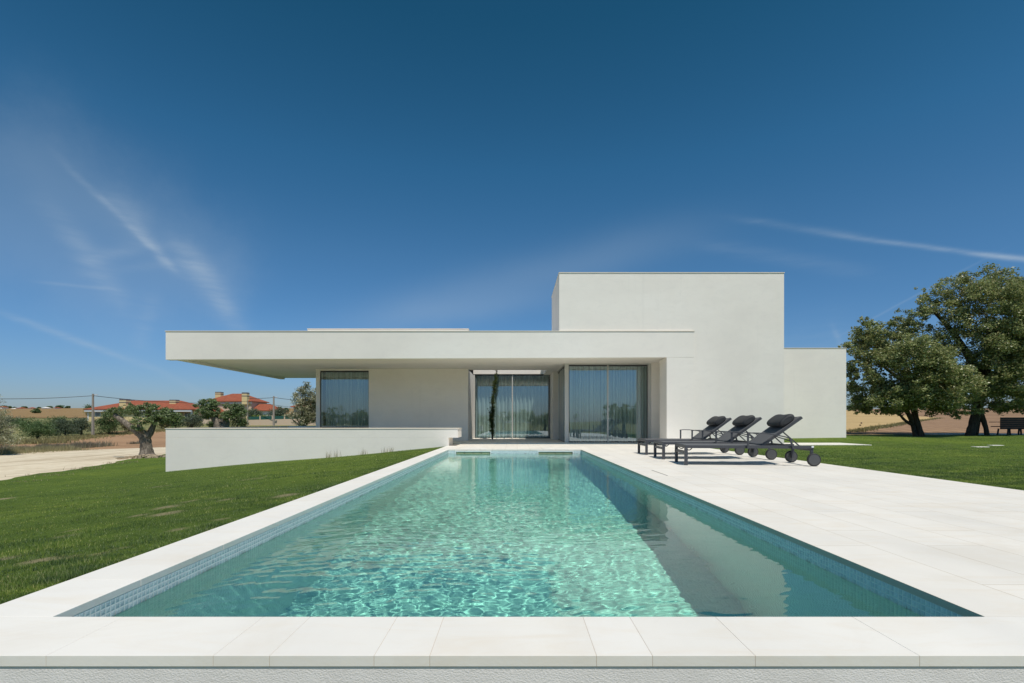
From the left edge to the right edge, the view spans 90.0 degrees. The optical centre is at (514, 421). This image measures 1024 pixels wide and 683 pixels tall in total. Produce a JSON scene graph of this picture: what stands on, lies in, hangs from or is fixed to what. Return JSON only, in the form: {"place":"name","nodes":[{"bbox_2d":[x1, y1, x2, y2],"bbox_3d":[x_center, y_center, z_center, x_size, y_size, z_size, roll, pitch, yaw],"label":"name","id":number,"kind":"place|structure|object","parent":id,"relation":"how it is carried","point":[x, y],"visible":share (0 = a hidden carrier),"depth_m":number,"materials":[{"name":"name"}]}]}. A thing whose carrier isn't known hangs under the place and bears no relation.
{"place":"outdoors","nodes":[
{"label":"outdoors","id":0,"kind":"place"},
{"bbox_2d":[0,447,165,479],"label":"dirt road","id":1,"kind":"structure","parent":0,"point":[19,465],"depth_m":25.54,"materials":[{"name":"beige soil"}]},
{"bbox_2d":[106,402,186,457],"bbox_3d":[-19.818,0.507,27.366,4.003,3.225,1.737,0,0,0],"label":"olive tree","id":2,"kind":"object","parent":1,"relation":"on","point":[144,436],"visible":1,"depth_m":27.23,"materials":[{"name":"green plant"}]},
{"bbox_2d":[0,431,165,449],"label":"ploughed field","id":3,"kind":"structure","parent":0,"point":[158,439],"depth_m":58.55,"materials":[{"name":"soil"}]},
{"bbox_2d":[0,444,93,455],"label":"dry grass","id":4,"kind":"structure","parent":3,"relation":"on","point":[20,450],"depth_m":33.27,"materials":[{"name":"plant"}]},
{"bbox_2d":[0,439,139,447],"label":"dead brush","id":5,"kind":"object","parent":3,"relation":"on","point":[87,445],"visible":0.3,"depth_m":40.17,"materials":[{"name":"plant"}]},
{"bbox_2d":[90,408,135,433],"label":"shrub","id":6,"kind":"object","parent":3,"relation":"on","point":[110,426],"visible":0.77,"depth_m":99.03,"materials":[{"name":"green plant"}]},
{"bbox_2d":[119,422,135,431],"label":"shrub","id":7,"kind":"object","parent":3,"relation":"on","point":[123,427],"visible":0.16,"depth_m":109.04,"materials":[{"name":"plant"}]},
{"bbox_2d":[5,426,260,444],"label":"tall weeds","id":8,"kind":"object","parent":3,"relation":"on","point":[58,439],"visible":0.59,"depth_m":67.08,"materials":[{"name":"green plant"}]},
{"bbox_2d":[179,412,204,427],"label":"shrub","id":9,"kind":"object","parent":3,"relation":"on","point":[191,420],"visible":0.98,"depth_m":122.44,"materials":[{"name":"green plant"}]},
{"bbox_2d":[206,421,212,426],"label":"shrub","id":10,"kind":"object","parent":3,"relation":"on","point":[209,424],"visible":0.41,"depth_m":122.06,"materials":[{"name":"green plant"}]},
{"bbox_2d":[237,419,248,426],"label":"shrub","id":11,"kind":"object","parent":3,"relation":"on","point":[243,422],"visible":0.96,"depth_m":125.92,"materials":[{"name":"green plant"}]},
{"bbox_2d":[1,408,293,417],"bbox_3d":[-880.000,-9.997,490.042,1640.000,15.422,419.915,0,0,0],"label":"hills","id":12,"kind":"structure","parent":0,"point":[61,412],"depth_m":389.13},
{"bbox_2d":[30,408,41,412],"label":"round tree","id":13,"kind":"object","parent":12,"relation":"on","point":[36,410],"visible":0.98,"depth_m":396.61,"materials":[{"name":"green plant"}]},
{"bbox_2d":[0,418,315,449],"bbox_3d":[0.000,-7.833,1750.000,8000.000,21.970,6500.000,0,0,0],"label":"ground","id":14,"kind":"structure","parent":0,"point":[46,420],"depth_m":133.34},
{"bbox_2d":[0,396,23,447],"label":"pale tree","id":15,"kind":"object","parent":14,"relation":"on","point":[7,438],"visible":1,"depth_m":30.00,"materials":[{"name":"green plant"}]},
{"bbox_2d":[1,415,24,425],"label":"shrub","id":16,"kind":"object","parent":14,"relation":"on","point":[14,419],"visible":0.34,"depth_m":135.62,"materials":[{"name":"green plant"}]},
{"bbox_2d":[8,416,42,428],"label":"shrub","id":17,"kind":"object","parent":14,"relation":"on","point":[21,423],"visible":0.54,"depth_m":115.81,"materials":[{"name":"green plant"}]},
{"bbox_2d":[11,420,59,438],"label":"shrub","id":18,"kind":"object","parent":14,"relation":"on","point":[41,430],"visible":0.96,"depth_m":71.02,"materials":[{"name":"green plant"}]},
{"bbox_2d":[43,416,70,435],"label":"shrub","id":19,"kind":"object","parent":14,"relation":"on","point":[63,417],"visible":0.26,"depth_m":94.53,"materials":[{"name":"green plant"}]},
{"bbox_2d":[49,418,79,435],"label":"shrub","id":20,"kind":"object","parent":14,"relation":"on","point":[62,423],"visible":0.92,"depth_m":90.64,"materials":[{"name":"green plant"}]},
{"bbox_2d":[68,417,95,434],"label":"shrub","id":21,"kind":"object","parent":14,"relation":"on","point":[82,422],"visible":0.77,"depth_m":98.06,"materials":[{"name":"green plant"}]},
{"bbox_2d":[91,394,97,434],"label":"utility pole","id":22,"kind":"object","parent":14,"relation":"on","point":[92,426],"visible":0.93,"depth_m":96.88,"materials":[{"name":"concrete"}]},
{"bbox_2d":[21,396,84,398],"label":"overhead cable","id":23,"kind":"object","parent":22,"relation":"attached to","point":[44,398],"visible":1,"depth_m":92.78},
{"bbox_2d":[98,396,244,402],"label":"overhead cable","id":24,"kind":"object","parent":22,"relation":"attached to","point":[158,401],"visible":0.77,"depth_m":110.21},
{"bbox_2d":[83,399,205,421],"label":"yellow bungalow","id":25,"kind":"object","parent":14,"relation":"on","point":[183,407],"visible":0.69,"depth_m":166.42,"materials":[{"name":"ceramic"}]},
{"bbox_2d":[156,423,171,428],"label":"shrub","id":26,"kind":"object","parent":14,"relation":"on","point":[165,425],"visible":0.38,"depth_m":122.64,"materials":[{"name":"plant"}]},
{"bbox_2d":[166,420,184,427],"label":"shrub","id":27,"kind":"object","parent":14,"relation":"on","point":[175,424],"visible":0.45,"depth_m":122.36,"materials":[{"name":"green plant"}]},
{"bbox_2d":[229,410,248,426],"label":"shrub","id":28,"kind":"object","parent":14,"relation":"on","point":[236,419],"visible":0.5,"depth_m":125.95,"materials":[{"name":"green plant"}]},
{"bbox_2d":[205,392,281,420],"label":"two storey villa","id":29,"kind":"object","parent":14,"relation":"on","point":[220,397],"visible":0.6,"depth_m":179.24,"materials":[{"name":"ceramic"}]},
{"bbox_2d":[240,408,264,417],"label":"garden tree","id":30,"kind":"object","parent":14,"relation":"on","point":[254,411],"visible":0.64,"depth_m":157.48,"materials":[{"name":"green plant"}]},
{"bbox_2d":[273,396,276,425],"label":"utility pole","id":31,"kind":"object","parent":14,"relation":"on","point":[274,410],"visible":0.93,"depth_m":136.97,"materials":[{"name":"concrete"}]},
{"bbox_2d":[268,406,289,415],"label":"garden tree","id":32,"kind":"object","parent":14,"relation":"on","point":[279,413],"visible":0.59,"depth_m":156.47,"materials":[{"name":"green plant"}]},
{"bbox_2d":[246,415,315,424],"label":"boundary fence","id":33,"kind":"object","parent":14,"relation":"on","point":[281,420],"visible":0.41,"depth_m":140.00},
{"bbox_2d":[284,381,315,425],"bbox_3d":[-11.060,-0.248,27.005,1.976,3.828,1.338,0,0,-27],"label":"pale tree","id":34,"kind":"object","parent":14,"relation":"on","point":[306,414],"visible":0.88,"depth_m":26.87,"materials":[{"name":"green plant"}]},
{"bbox_2d":[165,272,845,445],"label":"white house","id":35,"kind":"structure","parent":14,"relation":"on","point":[704,347],"depth_m":15.60,"materials":[{"name":"white paint"}]},
{"bbox_2d":[320,371,368,427],"bbox_3d":[-6.375,-0.845,19.269,1.820,2.150,0.082,0,0,0],"label":"window","id":36,"kind":"structure","parent":35,"relation":"in","point":[320,371],"depth_m":19.24,"materials":[{"name":"grey metal"}]},
{"bbox_2d":[326,372,368,426],"bbox_3d":[-6.110,-0.865,19.620,2.220,2.190,0.169,0,0,0],"label":"curtain","id":37,"kind":"object","parent":35,"relation":"hanging from","point":[347,399],"visible":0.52,"depth_m":19.61,"materials":[{"name":"white fabric"}]},
{"bbox_2d":[475,376,547,436],"bbox_3d":[-0.210,-0.650,22.100,3.380,2.680,0.170,0,0,0],"label":"curtain","id":38,"kind":"object","parent":35,"relation":"hanging from","point":[530,406],"visible":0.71,"depth_m":22.10,"materials":[{"name":"white fabric"}]},
{"bbox_2d":[475,374,549,437],"bbox_3d":[-0.080,-0.663,21.689,3.160,2.705,0.082,0,0,0],"label":"window","id":39,"kind":"structure","parent":35,"relation":"in","point":[512,375],"depth_m":21.66,"materials":[{"name":"grey metal"}]},
{"bbox_2d":[558,367,563,441],"bbox_3d":[1.750,-0.625,18.930,0.050,2.651,2.740,0,0,0],"label":"window","id":40,"kind":"structure","parent":35,"relation":"in","point":[561,373],"depth_m":18.95,"materials":[{"name":"metal"}]},
{"bbox_2d":[569,366,571,440],"bbox_3d":[1.980,-0.645,19.025,0.106,2.650,2.350,0,0,0],"label":"curtain","id":41,"kind":"object","parent":35,"relation":"hanging from","point":[570,403],"visible":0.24,"depth_m":17.92,"materials":[{"name":"grey fabric"}]},
{"bbox_2d":[569,365,646,441],"bbox_3d":[3.200,-0.627,17.479,2.680,2.635,0.082,0,0,0],"label":"window","id":42,"kind":"structure","parent":35,"relation":"in","point":[569,365],"depth_m":17.44,"materials":[{"name":"grey metal"}]},
{"bbox_2d":[572,366,646,440],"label":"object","id":43,"kind":"object","parent":35,"relation":"hanging from","point":[627,403],"visible":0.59,"depth_m":17.95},
{"bbox_2d":[0,451,1023,682],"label":"swimming pool","id":44,"kind":"structure","parent":14,"relation":"in","point":[513,674],"depth_m":1.60,"materials":[{"name":"tile"}]},
{"bbox_2d":[0,446,1023,665],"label":"pool coping","id":45,"kind":"object","parent":44,"relation":"on","point":[43,627],"visible":0.99,"depth_m":1.74,"materials":[{"name":"stone"}]},
{"bbox_2d":[113,454,922,616],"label":"water","id":46,"kind":"structure","parent":44,"relation":"in","point":[514,535],"depth_m":3.08,"materials":[{"name":"teal liquid"}]},
{"bbox_2d":[0,447,441,602],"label":"lawn","id":47,"kind":"structure","parent":0,"point":[147,465],"depth_m":6.95,"materials":[{"name":"green plant"}]},
{"bbox_2d":[4,460,137,482],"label":"track weeds","id":48,"kind":"object","parent":47,"relation":"on","point":[75,469],"visible":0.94,"depth_m":19.47,"materials":[{"name":"green plant"}]},
{"bbox_2d":[115,454,165,459],"bbox_3d":[-19.260,1.829,26.848,2.805,0.268,2.459,0,0,0],"label":"rubble","id":49,"kind":"object","parent":47,"relation":"on","point":[146,456],"visible":0.91,"depth_m":26.40,"materials":[{"name":"beige stone"}]},
{"bbox_2d":[191,398,247,426],"bbox_3d":[-17.308,0.324,29.949,3.050,3.475,1.686,0,0,0],"label":"olive tree","id":50,"kind":"object","parent":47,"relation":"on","point":[208,409],"visible":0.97,"depth_m":29.88,"materials":[{"name":"green plant"}]},
{"bbox_2d":[165,426,461,471],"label":"wall","id":51,"kind":"structure","parent":47,"relation":"on","point":[195,448],"depth_m":15.55,"materials":[{"name":"white paint"}]},
{"bbox_2d":[326,447,392,457],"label":"wall weeds","id":52,"kind":"object","parent":47,"relation":"on","point":[329,456],"depth_m":15.46,"materials":[{"name":"green plant"}]},
{"bbox_2d":[0,0,1023,409],"label":"sky","id":53,"kind":"structure","parent":0,"point":[166,165],"materials":[{"name":"blue"}]},
{"bbox_2d":[453,438,653,443],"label":"terrace floor","id":54,"kind":"structure","parent":0,"point":[517,441],"depth_m":17.45,"materials":[{"name":"stone"}]},
{"bbox_2d":[487,370,497,438],"bbox_3d":[-0.840,-0.905,20.579,0.436,3.272,0.373,0,0,36],"label":"cypress","id":55,"kind":"object","parent":54,"relation":"on","point":[491,419],"visible":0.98,"depth_m":20.56,"materials":[{"name":"plant"}]},
{"bbox_2d":[449,444,1023,616],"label":"terrace deck","id":56,"kind":"structure","parent":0,"point":[955,547],"depth_m":4.09,"materials":[{"name":"stone"}]},
{"bbox_2d":[638,416,744,454],"bbox_3d":[3.998,0.297,11.719,2.167,0.867,0.881,0,0,1],"label":"sun lounger","id":57,"kind":"object","parent":56,"relation":"on","point":[715,423],"visible":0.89,"depth_m":11.42,"materials":[{"name":"metal"}]},
{"bbox_2d":[654,415,776,459],"bbox_3d":[3.993,0.297,10.323,2.167,0.867,0.881,0,0,3],"label":"sun lounger","id":58,"kind":"object","parent":56,"relation":"on","point":[742,423],"visible":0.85,"depth_m":10.04,"materials":[{"name":"metal"}]},
{"bbox_2d":[675,414,820,465],"bbox_3d":[3.989,0.297,8.918,2.167,0.867,0.881,0,0,5],"label":"sun lounger","id":59,"kind":"object","parent":56,"relation":"on","point":[778,424],"visible":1,"depth_m":8.62,"materials":[{"name":"metal"}]},
{"bbox_2d":[784,443,866,445],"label":"path","id":60,"kind":"structure","parent":0,"point":[802,444],"depth_m":15.94,"materials":[{"name":"white concrete"}]},
{"bbox_2d":[712,435,1023,489],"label":"lawn","id":61,"kind":"structure","parent":0,"point":[930,443],"depth_m":13.16,"materials":[{"name":"green plant"}]},
{"bbox_2d":[838,316,990,435],"bbox_3d":[18.134,-2.108,23.184,6.576,5.700,5.212,0,0,0],"label":"oak tree","id":62,"kind":"object","parent":61,"relation":"on","point":[939,380],"visible":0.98,"depth_m":22.30,"materials":[{"name":"green plant"}]},
{"bbox_2d":[884,262,1023,435],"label":"oak tree","id":63,"kind":"object","parent":61,"relation":"on","point":[1001,350],"visible":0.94,"depth_m":23.29,"materials":[{"name":"green plant"}]},
{"bbox_2d":[991,417,1023,434],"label":"garden bench","id":64,"kind":"object","parent":61,"relation":"on","point":[1008,423],"visible":0.99,"depth_m":24.60,"materials":[{"name":"black wood"}]},
{"bbox_2d":[846,410,935,431],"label":"stubble field","id":65,"kind":"structure","parent":0,"point":[853,421],"depth_m":61.80,"materials":[{"name":"beige plant"}]},
{"bbox_2d":[846,408,1023,434],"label":"ploughed field","id":66,"kind":"structure","parent":0,"point":[947,424],"depth_m":38.11,"materials":[{"name":"soil"}]},
{"bbox_2d":[847,417,942,431],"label":"field margin grass","id":67,"kind":"structure","parent":66,"relation":"on","point":[873,428],"depth_m":35.88,"materials":[{"name":"plant"}]},
{"bbox_2d":[934,434,1023,434],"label":"path","id":68,"kind":"structure","parent":0,"point":[979,434],"depth_m":25.35,"materials":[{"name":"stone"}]}
]}

